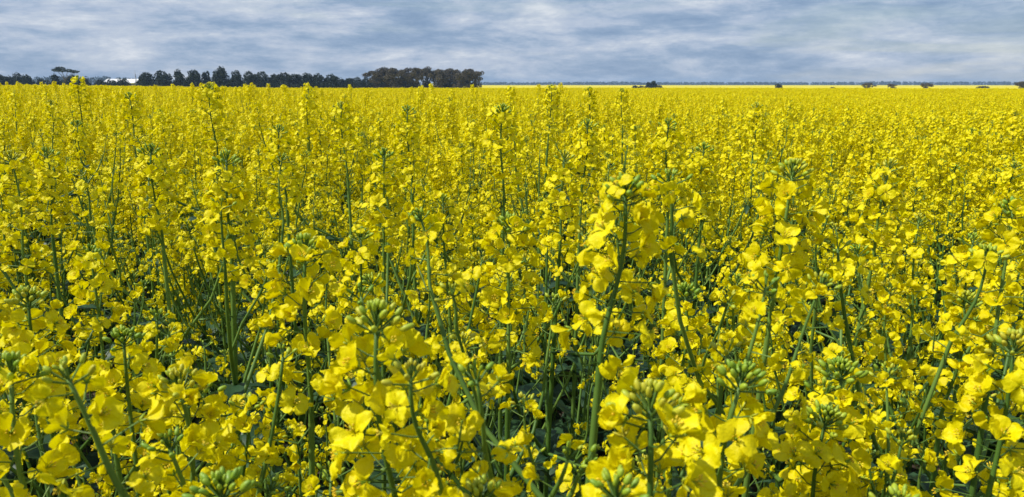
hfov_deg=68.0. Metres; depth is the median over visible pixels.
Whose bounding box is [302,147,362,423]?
canola plant
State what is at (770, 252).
canola plant
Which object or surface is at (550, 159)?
canola plant
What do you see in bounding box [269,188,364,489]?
canola plant
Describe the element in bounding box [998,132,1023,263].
canola plant
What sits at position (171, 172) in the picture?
canola plant
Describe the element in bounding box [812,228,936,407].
canola plant
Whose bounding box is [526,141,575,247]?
canola plant
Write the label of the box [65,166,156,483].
canola plant
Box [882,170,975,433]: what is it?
canola plant
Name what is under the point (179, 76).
tree
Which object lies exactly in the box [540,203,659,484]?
canola plant
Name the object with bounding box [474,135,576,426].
canola plant
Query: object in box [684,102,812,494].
canola plant
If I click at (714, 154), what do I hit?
canola plant
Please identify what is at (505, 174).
canola plant
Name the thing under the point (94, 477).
canola plant
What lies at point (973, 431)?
canola plant
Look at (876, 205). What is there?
canola plant
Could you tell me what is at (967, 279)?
canola plant
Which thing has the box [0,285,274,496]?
canola plant
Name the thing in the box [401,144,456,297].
canola plant
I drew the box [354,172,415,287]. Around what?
canola plant
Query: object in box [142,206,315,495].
canola plant
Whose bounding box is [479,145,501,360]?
canola plant
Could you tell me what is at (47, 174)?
canola plant
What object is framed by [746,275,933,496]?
canola plant
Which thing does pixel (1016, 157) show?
canola plant
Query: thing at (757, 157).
canola plant
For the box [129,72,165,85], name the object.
tree
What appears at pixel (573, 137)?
canola plant
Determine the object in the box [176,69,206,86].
tree
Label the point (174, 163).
canola plant
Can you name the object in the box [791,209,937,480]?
canola plant
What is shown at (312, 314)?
canola plant
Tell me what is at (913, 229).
canola plant
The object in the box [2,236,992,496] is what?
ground
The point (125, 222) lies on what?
canola plant
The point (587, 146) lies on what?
canola plant
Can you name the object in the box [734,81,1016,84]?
treeline
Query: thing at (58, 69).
gum tree
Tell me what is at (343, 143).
canola plant
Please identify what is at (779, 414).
canola plant
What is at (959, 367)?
canola plant
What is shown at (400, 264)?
canola plant
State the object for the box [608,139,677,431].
canola plant
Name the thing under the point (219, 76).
tree
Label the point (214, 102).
canola plant
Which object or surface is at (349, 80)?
tree
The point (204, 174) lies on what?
canola plant
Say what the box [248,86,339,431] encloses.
canola plant
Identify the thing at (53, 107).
canola plant
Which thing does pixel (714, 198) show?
canola plant
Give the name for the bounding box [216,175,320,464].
canola plant
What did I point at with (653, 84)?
tree
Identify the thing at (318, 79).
tree
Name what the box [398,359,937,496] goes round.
canola plant
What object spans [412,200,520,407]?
canola plant
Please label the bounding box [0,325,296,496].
canola plant
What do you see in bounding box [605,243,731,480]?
canola plant
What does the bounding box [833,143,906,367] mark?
canola plant
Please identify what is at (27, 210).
canola plant
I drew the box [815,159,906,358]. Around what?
canola plant
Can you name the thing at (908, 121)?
canola crop
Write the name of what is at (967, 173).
canola plant
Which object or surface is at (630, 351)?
canola plant
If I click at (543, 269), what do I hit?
canola plant
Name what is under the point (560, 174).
canola plant
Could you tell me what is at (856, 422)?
canola plant
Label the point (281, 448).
canola plant
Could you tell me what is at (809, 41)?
sky
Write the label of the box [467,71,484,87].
gum tree
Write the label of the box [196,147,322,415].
canola plant
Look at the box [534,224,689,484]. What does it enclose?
canola plant
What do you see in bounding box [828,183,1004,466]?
canola plant
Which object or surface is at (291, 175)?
canola plant
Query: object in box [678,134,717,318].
canola plant
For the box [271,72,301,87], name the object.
tree
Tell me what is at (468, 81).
gum tree
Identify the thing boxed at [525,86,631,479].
canola plant
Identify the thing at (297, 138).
canola plant
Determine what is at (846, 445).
canola plant
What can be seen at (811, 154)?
canola plant
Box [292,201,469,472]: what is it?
canola plant
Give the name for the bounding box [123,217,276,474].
canola plant
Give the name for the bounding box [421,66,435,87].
gum tree
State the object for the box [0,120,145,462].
canola plant
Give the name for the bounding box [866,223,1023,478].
canola plant
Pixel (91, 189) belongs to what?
canola plant
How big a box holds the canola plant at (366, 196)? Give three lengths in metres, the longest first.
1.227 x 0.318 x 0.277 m
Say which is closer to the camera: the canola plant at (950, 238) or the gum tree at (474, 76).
the canola plant at (950, 238)
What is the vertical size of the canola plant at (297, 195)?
1.387 m
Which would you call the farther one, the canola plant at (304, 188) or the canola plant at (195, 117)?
the canola plant at (195, 117)
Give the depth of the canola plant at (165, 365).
2.09 m
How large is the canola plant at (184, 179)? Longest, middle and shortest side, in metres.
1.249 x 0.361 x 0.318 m
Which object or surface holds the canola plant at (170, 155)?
on the ground
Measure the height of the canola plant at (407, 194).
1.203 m
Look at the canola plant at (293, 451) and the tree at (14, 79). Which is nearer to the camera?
the canola plant at (293, 451)
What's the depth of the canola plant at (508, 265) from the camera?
0.74 m
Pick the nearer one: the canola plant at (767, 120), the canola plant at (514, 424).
the canola plant at (514, 424)
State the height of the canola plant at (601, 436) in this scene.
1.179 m
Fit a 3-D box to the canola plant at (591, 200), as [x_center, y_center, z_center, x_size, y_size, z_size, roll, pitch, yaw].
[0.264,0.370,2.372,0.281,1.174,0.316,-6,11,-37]
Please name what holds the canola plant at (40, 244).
on the ground
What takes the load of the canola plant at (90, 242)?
on the ground
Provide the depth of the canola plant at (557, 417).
2.62 m
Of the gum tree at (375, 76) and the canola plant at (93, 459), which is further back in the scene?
the gum tree at (375, 76)
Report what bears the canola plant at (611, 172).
on the ground
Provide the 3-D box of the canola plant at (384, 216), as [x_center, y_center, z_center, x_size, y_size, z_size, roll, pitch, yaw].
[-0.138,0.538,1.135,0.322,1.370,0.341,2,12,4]
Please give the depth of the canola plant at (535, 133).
3.28 m
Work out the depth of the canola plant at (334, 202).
1.96 m
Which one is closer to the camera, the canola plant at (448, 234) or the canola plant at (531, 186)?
the canola plant at (448, 234)
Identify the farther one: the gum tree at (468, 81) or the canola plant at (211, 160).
the gum tree at (468, 81)
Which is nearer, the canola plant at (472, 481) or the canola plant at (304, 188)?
the canola plant at (472, 481)
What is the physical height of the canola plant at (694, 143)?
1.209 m
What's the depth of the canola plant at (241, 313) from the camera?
1.53 m
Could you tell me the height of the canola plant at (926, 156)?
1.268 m
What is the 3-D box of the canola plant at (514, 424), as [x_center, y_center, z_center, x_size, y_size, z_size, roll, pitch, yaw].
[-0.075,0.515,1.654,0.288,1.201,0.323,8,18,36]
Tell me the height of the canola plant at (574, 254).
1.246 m
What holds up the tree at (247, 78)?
on the ground
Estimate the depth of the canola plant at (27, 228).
2.59 m
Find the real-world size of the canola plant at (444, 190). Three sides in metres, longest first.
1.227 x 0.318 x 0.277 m
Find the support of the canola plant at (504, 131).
on the ground
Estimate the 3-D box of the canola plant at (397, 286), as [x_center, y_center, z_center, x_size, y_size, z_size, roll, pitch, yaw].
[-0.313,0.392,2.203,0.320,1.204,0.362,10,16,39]
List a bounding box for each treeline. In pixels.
[6,75,173,84]
[477,81,738,84]
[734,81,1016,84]
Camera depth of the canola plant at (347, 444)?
0.40 m
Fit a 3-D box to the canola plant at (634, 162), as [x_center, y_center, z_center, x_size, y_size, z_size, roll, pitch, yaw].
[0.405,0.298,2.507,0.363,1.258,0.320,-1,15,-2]
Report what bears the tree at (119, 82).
on the ground
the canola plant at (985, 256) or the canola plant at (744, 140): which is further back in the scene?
the canola plant at (744, 140)
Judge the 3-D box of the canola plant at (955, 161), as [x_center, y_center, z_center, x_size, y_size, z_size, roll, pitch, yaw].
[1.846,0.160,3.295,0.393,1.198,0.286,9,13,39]
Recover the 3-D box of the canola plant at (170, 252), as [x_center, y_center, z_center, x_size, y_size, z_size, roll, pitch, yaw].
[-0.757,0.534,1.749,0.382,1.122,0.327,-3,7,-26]
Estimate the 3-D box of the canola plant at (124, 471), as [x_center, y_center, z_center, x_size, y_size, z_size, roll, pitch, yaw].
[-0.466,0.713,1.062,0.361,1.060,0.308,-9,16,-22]
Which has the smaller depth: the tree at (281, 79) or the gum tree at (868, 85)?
the tree at (281, 79)
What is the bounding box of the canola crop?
[0,81,1023,495]
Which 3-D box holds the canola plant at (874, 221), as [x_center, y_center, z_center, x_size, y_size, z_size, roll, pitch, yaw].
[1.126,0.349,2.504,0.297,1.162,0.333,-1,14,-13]
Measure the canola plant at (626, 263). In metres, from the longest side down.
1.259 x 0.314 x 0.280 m
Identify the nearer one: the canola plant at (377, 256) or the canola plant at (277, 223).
the canola plant at (277, 223)
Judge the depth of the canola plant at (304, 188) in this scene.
2.35 m
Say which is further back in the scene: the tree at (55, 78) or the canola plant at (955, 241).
the tree at (55, 78)
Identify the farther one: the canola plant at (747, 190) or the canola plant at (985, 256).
the canola plant at (747, 190)
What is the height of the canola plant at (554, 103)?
1.452 m
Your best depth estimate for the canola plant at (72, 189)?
2.85 m
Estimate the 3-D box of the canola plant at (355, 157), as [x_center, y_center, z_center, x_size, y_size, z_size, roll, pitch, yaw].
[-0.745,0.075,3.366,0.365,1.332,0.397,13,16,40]
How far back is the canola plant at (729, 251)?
1.49 m
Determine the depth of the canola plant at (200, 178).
3.05 m
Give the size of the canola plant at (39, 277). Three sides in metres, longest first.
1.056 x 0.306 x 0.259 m
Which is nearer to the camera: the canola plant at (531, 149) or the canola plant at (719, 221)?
the canola plant at (719, 221)
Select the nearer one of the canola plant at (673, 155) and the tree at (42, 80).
the canola plant at (673, 155)
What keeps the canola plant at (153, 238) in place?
on the ground
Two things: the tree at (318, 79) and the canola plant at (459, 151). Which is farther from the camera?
the tree at (318, 79)
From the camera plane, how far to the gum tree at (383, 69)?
295.97 m
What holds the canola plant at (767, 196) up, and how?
on the ground
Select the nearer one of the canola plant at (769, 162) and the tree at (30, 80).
the canola plant at (769, 162)
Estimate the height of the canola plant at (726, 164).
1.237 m
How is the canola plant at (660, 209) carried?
on the ground
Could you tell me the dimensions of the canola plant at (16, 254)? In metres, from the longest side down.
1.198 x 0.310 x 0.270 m
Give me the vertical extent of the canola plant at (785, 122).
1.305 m
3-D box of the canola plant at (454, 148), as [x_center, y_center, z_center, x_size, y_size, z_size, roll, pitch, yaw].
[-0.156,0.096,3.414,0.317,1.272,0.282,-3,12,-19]
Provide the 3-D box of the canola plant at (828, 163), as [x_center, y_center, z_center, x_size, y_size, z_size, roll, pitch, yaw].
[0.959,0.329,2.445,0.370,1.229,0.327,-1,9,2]
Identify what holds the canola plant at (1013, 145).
on the ground
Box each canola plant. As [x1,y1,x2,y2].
[0,99,112,460]
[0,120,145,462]
[0,146,62,351]
[0,147,155,495]
[0,147,163,496]
[0,153,73,485]
[0,156,110,492]
[0,174,57,301]
[0,174,95,494]
[0,178,88,496]
[0,180,84,436]
[0,245,134,495]
[0,252,93,486]
[0,263,109,496]
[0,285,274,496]
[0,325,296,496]
[0,341,313,496]
[0,356,446,496]
[1,154,82,329]
[7,75,138,491]
[10,162,92,284]
[26,298,649,496]
[27,144,102,451]
[30,143,293,496]
[30,202,91,363]
[31,392,146,496]
[32,280,149,496]
[39,240,290,496]
[46,157,145,412]
[56,196,126,358]
[57,92,230,479]
[62,186,150,453]
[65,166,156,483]
[68,449,197,496]
[70,182,206,464]
[86,238,268,467]
[94,157,189,377]
[113,164,243,453]
[114,147,191,343]
[115,107,215,366]
[115,130,199,344]
[123,155,197,236]
[123,167,262,449]
[123,169,205,423]
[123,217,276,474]
[129,82,314,495]
[129,155,201,357]
[130,158,223,468]
[130,212,318,487]
[131,132,201,298]
[136,228,505,496]
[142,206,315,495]
[153,148,392,491]
[155,414,337,496]
[163,170,278,390]
[163,200,296,466]
[167,108,246,295]
[169,147,272,494]
[171,241,396,496]
[172,178,359,496]
[174,137,247,334]
[179,170,266,349]
[182,460,354,496]
[182,460,521,496]
[188,138,245,309]
[191,173,296,345]
[196,138,261,346]
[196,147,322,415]
[203,147,265,347]
[203,413,291,496]
[205,124,386,490]
[206,217,335,490]
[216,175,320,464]
[236,163,307,335]
[242,101,433,442]
[242,162,350,460]
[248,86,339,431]
[249,149,344,485]
[251,145,285,337]
[255,124,338,393]
[256,309,520,496]
[258,131,319,357]
[259,139,317,320]
[260,130,342,435]
[265,121,343,338]
[266,93,368,297]
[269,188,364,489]
[272,173,375,486]
[278,224,494,496]
[281,187,362,475]
[282,130,373,349]
[289,208,443,432]
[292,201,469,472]
[293,122,387,301]
[293,199,415,469]
[293,271,443,484]
[302,113,374,223]
[302,130,356,249]
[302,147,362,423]
[311,131,434,433]
[315,147,531,496]
[330,144,407,272]
[331,210,647,496]
[337,179,444,394]
[338,118,414,290]
[338,190,596,496]
[341,104,480,483]
[350,149,430,287]
[350,188,473,356]
[353,168,398,271]
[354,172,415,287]
[357,158,421,378]
[358,123,444,406]
[363,147,421,297]
[366,258,515,486]
[371,277,561,496]
[372,152,438,290]
[374,143,422,302]
[376,172,844,496]
[378,197,439,377]
[388,213,561,496]
[392,173,475,394]
[394,215,497,438]
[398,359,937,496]
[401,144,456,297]
[401,149,468,275]
[403,103,633,496]
[408,142,524,458]
[411,142,457,327]
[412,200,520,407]
[416,160,472,334]
[418,118,507,315]
[418,193,522,447]
[419,153,495,363]
[425,196,563,476]
[441,146,475,324]
[442,127,509,323]
[447,191,558,483]
[447,201,534,446]
[449,196,583,496]
[451,150,500,262]
[456,167,552,416]
[462,149,688,496]
[467,137,521,318]
[469,161,547,376]
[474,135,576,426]
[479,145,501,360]
[483,118,638,496]
[484,140,562,299]
[485,169,584,417]
[486,84,630,493]
[490,130,514,259]
[497,164,600,392]
[498,281,878,496]
[499,143,554,255]
[505,134,584,422]
[507,119,565,202]
[507,127,574,237]
[512,193,584,428]
[519,159,567,365]
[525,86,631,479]
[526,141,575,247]
[531,125,633,327]
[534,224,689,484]
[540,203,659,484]
[541,119,607,396]
[542,181,655,408]
[542,193,664,454]
[547,123,640,382]
[549,139,587,362]
[550,150,606,443]
[561,151,639,483]
[563,138,627,383]
[572,200,712,478]
[579,117,777,479]
[580,88,676,431]
[584,150,697,474]
[585,333,921,496]
[595,125,699,404]
[598,154,659,343]
[602,271,934,496]
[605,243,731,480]
[607,144,758,474]
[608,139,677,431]
[610,142,641,341]
[613,148,721,378]
[618,149,703,326]
[627,176,739,408]
[628,161,745,387]
[630,143,692,435]
[632,142,777,496]
[632,164,748,441]
[639,158,1021,496]
[645,158,733,375]
[651,235,793,496]
[653,141,699,319]
[653,142,723,342]
[654,140,703,321]
[654,201,745,435]
[657,324,820,494]
[662,184,756,404]
[674,148,760,405]
[676,145,767,335]
[677,161,810,408]
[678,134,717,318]
[681,248,791,434]
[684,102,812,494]
[684,173,743,326]
[686,217,821,496]
[690,141,746,336]
[692,189,793,481]
[693,129,754,303]
[696,354,878,496]
[706,158,1006,496]
[714,125,814,395]
[716,149,774,398]
[717,118,804,270]
[717,140,790,338]
[717,151,805,409]
[727,149,797,365]
[730,156,876,494]
[733,155,803,284]
[737,119,828,268]
[739,388,887,492]
[740,187,859,463]
[745,290,1023,496]
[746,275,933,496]
[747,157,857,487]
[752,160,869,422]
[752,188,908,463]
[755,148,891,427]
[757,211,1023,496]
[761,149,840,383]
[773,147,837,357]
[773,399,1011,496]
[779,146,835,345]
[787,230,1023,496]
[791,132,852,340]
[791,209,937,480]
[797,126,862,237]
[797,132,867,343]
[805,228,972,496]
[808,168,885,352]
[811,194,1023,496]
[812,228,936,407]
[813,182,910,390]
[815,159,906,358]
[820,138,935,409]
[823,221,955,473]
[824,154,868,316]
[826,154,904,364]
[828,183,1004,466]
[829,142,898,334]
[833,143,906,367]
[841,146,933,344]
[848,327,1023,496]
[863,287,1023,496]
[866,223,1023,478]
[867,149,985,396]
[870,140,971,363]
[875,158,981,363]
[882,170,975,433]
[887,162,1017,472]
[890,146,988,472]
[897,128,979,356]
[901,144,967,442]
[901,148,978,301]
[906,161,985,362]
[911,166,1003,473]
[913,307,1023,496]
[921,187,998,444]
[925,174,1023,442]
[928,126,1009,443]
[944,248,1023,481]
[946,155,999,386]
[953,161,1023,483]
[957,194,1023,482]
[963,155,1023,459]
[964,169,1023,442]
[973,110,1023,458]
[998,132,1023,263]
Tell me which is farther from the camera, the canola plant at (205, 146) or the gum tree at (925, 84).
the gum tree at (925, 84)
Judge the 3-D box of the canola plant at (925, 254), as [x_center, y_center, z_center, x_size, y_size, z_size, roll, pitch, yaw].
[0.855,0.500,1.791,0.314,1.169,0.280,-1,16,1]
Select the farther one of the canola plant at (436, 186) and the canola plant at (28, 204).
the canola plant at (436, 186)
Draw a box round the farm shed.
[104,79,137,85]
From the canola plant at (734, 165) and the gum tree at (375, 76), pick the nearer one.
the canola plant at (734, 165)
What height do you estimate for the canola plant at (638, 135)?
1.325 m
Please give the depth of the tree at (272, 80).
291.76 m
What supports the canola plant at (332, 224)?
on the ground
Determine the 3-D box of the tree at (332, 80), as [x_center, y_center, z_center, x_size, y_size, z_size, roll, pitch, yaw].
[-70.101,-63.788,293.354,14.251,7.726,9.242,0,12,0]
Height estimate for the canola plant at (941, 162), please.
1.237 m
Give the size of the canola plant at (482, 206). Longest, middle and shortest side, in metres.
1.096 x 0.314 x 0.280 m
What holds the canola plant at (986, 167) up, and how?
on the ground
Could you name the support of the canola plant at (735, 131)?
on the ground
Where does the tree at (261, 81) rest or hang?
on the ground
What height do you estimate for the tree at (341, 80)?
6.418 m
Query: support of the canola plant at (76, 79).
on the ground
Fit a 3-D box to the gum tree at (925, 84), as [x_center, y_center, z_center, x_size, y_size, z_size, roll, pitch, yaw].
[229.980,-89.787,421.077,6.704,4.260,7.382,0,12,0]
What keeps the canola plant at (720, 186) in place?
on the ground
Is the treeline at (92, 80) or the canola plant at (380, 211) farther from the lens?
the treeline at (92, 80)
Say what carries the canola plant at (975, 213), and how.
on the ground
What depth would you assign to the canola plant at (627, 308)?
3.19 m
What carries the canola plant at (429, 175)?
on the ground
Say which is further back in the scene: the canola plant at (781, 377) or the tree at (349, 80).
the tree at (349, 80)
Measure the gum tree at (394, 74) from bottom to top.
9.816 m
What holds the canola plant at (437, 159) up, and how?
on the ground
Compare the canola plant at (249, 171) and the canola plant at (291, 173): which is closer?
the canola plant at (249, 171)
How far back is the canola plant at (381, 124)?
3.30 m
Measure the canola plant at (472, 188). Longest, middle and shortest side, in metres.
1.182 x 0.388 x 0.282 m
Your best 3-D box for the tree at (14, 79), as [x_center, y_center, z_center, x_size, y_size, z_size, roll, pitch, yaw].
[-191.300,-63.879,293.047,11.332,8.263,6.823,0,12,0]
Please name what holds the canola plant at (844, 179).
on the ground
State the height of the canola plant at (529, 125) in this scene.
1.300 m
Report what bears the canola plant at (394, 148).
on the ground
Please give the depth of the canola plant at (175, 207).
3.04 m
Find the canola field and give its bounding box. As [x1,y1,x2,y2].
[432,85,1022,88]
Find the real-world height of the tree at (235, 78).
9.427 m
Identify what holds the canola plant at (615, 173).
on the ground
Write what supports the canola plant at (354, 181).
on the ground
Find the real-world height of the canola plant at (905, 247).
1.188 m
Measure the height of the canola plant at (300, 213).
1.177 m
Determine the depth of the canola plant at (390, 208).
2.86 m
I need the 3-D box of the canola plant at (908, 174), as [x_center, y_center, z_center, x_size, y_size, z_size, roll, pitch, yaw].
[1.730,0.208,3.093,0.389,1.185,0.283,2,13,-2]
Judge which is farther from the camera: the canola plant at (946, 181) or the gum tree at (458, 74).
the gum tree at (458, 74)
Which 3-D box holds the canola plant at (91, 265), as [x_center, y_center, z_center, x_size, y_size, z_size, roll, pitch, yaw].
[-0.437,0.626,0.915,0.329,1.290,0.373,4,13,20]
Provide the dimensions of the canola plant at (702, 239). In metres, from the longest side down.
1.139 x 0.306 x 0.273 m
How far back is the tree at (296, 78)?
291.91 m
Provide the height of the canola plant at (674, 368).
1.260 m
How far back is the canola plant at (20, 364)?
0.47 m
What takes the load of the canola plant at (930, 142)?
on the ground
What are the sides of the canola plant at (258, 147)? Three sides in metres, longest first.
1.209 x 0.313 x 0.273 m
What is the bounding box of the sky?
[0,0,1023,84]
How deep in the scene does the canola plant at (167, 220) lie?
2.33 m
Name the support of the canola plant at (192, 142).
on the ground
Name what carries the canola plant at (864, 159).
on the ground
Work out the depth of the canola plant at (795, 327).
2.02 m
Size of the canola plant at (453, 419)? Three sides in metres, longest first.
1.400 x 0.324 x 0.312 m
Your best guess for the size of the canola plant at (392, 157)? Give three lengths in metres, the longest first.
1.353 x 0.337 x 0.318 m
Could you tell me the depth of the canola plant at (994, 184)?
1.99 m
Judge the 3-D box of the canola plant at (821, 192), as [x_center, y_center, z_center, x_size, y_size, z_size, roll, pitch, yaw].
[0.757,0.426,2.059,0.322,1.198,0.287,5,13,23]
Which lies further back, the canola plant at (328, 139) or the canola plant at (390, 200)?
the canola plant at (328, 139)
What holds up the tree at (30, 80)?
on the ground
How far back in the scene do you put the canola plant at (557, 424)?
1.81 m
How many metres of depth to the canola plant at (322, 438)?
2.05 m
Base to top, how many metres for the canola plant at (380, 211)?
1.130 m
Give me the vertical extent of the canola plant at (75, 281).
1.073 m
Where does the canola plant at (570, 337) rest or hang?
on the ground
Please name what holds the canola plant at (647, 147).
on the ground
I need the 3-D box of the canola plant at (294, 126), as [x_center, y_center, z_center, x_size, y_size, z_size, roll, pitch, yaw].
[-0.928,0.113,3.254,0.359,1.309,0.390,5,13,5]
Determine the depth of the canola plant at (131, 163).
2.73 m
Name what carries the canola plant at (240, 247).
on the ground
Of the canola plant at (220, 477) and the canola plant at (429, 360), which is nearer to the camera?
the canola plant at (220, 477)
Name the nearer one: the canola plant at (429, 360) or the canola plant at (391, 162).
the canola plant at (429, 360)
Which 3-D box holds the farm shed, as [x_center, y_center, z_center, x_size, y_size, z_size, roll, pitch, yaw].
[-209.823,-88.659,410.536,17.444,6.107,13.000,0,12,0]
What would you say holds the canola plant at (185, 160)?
on the ground
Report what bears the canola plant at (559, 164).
on the ground
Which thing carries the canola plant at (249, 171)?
on the ground
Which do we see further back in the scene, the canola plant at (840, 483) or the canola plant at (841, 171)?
the canola plant at (841, 171)
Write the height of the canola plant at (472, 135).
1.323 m
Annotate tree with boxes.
[0,74,9,85]
[2,72,25,84]
[17,74,39,84]
[36,78,49,84]
[46,73,59,84]
[52,67,79,84]
[57,74,80,84]
[79,78,91,85]
[93,79,105,84]
[106,78,131,85]
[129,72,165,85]
[145,70,172,86]
[168,69,186,86]
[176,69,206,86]
[201,71,210,83]
[203,66,234,86]
[221,70,242,86]
[233,71,262,87]
[246,71,274,87]
[267,74,280,87]
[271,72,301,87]
[287,72,322,87]
[287,74,302,86]
[310,73,332,87]
[315,73,347,87]
[338,77,347,88]
[345,78,357,87]
[352,77,372,87]
[362,70,388,87]
[376,66,392,87]
[385,68,404,87]
[398,67,414,87]
[402,67,426,87]
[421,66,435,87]
[426,69,449,87]
[442,68,457,87]
[452,69,472,87]
[462,68,473,87]
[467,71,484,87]
[648,81,663,87]
[861,83,876,87]
[921,83,933,87]
[1014,81,1023,87]
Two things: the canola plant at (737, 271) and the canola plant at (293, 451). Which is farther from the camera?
the canola plant at (737, 271)
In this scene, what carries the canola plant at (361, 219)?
on the ground
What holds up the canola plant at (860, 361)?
on the ground
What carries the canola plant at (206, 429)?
on the ground
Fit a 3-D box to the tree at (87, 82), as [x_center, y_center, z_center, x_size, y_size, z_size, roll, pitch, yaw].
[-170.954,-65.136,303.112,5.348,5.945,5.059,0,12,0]
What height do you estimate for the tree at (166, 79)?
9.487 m
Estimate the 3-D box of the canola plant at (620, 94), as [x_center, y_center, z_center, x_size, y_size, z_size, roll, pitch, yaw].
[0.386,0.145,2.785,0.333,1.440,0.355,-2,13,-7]
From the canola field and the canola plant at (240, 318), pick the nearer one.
the canola plant at (240, 318)
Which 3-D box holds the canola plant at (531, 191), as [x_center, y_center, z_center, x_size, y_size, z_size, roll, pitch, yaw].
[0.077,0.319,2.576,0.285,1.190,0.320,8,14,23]
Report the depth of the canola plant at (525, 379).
1.83 m
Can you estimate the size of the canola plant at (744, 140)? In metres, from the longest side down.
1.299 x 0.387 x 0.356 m
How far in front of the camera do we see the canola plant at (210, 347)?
2.26 m
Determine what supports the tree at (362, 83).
on the ground
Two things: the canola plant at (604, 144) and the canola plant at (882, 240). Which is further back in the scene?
the canola plant at (604, 144)
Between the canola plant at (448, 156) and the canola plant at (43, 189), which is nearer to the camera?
the canola plant at (43, 189)
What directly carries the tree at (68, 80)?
on the ground
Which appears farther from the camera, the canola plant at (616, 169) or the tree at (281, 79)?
the tree at (281, 79)
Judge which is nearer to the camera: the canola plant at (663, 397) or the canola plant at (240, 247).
the canola plant at (663, 397)
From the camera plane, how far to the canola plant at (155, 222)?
1.06 m
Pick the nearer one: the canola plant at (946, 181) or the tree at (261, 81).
the canola plant at (946, 181)
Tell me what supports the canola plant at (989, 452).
on the ground
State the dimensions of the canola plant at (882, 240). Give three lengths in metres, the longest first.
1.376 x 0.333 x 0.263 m
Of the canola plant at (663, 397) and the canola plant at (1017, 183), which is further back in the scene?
the canola plant at (1017, 183)
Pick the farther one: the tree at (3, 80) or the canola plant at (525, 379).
the tree at (3, 80)
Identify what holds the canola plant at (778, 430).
on the ground
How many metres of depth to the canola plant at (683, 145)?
2.89 m
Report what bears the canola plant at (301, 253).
on the ground
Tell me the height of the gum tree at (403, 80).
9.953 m
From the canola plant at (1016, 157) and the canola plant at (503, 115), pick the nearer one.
the canola plant at (503, 115)
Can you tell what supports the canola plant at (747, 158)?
on the ground
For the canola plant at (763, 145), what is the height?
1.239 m
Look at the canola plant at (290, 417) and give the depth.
1.75 m
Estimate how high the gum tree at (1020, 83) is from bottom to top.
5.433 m
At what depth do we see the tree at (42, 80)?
302.37 m
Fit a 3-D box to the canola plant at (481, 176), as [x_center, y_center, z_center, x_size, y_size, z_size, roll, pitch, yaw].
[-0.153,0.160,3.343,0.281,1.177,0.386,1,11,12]
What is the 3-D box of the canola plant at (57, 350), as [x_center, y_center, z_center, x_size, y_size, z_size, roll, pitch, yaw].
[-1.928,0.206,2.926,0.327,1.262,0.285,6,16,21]
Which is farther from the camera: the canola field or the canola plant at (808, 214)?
the canola field
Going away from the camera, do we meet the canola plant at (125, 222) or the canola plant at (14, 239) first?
the canola plant at (14, 239)
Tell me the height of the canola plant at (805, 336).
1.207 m
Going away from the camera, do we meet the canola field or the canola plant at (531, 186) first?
the canola plant at (531, 186)
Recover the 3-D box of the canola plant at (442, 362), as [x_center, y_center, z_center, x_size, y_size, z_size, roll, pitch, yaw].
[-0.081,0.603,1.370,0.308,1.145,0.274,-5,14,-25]
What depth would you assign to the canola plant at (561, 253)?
3.37 m
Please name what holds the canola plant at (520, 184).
on the ground
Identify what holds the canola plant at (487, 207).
on the ground
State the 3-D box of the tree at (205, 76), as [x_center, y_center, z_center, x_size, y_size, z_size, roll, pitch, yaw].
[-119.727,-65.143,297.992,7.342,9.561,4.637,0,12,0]
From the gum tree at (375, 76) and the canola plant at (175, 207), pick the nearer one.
the canola plant at (175, 207)
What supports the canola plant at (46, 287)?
on the ground
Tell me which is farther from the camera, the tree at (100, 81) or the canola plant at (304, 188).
the tree at (100, 81)
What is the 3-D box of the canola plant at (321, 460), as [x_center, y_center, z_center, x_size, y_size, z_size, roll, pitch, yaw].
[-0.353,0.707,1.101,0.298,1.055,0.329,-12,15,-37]
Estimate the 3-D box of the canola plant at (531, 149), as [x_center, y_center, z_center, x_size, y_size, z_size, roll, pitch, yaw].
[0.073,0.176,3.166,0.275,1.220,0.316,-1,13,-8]
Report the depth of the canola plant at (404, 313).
0.99 m
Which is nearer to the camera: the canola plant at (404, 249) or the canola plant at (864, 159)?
the canola plant at (404, 249)
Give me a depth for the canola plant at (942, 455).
1.27 m
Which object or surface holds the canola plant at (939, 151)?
on the ground
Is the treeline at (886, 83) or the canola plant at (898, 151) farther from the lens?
the treeline at (886, 83)
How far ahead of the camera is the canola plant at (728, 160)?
2.64 m
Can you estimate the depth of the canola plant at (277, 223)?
1.35 m
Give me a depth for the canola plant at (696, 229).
2.51 m
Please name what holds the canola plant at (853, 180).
on the ground
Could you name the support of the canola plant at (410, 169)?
on the ground
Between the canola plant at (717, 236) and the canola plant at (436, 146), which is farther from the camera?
the canola plant at (436, 146)
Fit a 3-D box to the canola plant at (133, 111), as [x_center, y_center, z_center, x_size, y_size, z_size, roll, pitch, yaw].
[-0.834,0.353,1.837,0.353,1.435,0.332,-2,11,-8]
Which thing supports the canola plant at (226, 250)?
on the ground
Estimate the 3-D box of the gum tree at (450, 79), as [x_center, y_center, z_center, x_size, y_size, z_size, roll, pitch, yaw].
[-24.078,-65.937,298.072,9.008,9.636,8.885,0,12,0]
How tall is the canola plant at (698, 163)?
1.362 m
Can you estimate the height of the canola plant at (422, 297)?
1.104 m
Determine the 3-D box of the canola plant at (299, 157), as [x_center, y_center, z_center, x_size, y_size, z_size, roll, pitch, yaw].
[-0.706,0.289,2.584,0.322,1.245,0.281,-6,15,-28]
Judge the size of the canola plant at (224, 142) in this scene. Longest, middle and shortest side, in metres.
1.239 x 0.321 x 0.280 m
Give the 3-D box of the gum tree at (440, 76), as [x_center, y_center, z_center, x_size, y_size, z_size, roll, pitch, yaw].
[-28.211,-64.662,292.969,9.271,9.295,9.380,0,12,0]
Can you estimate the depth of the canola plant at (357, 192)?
2.76 m
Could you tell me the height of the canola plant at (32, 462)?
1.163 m

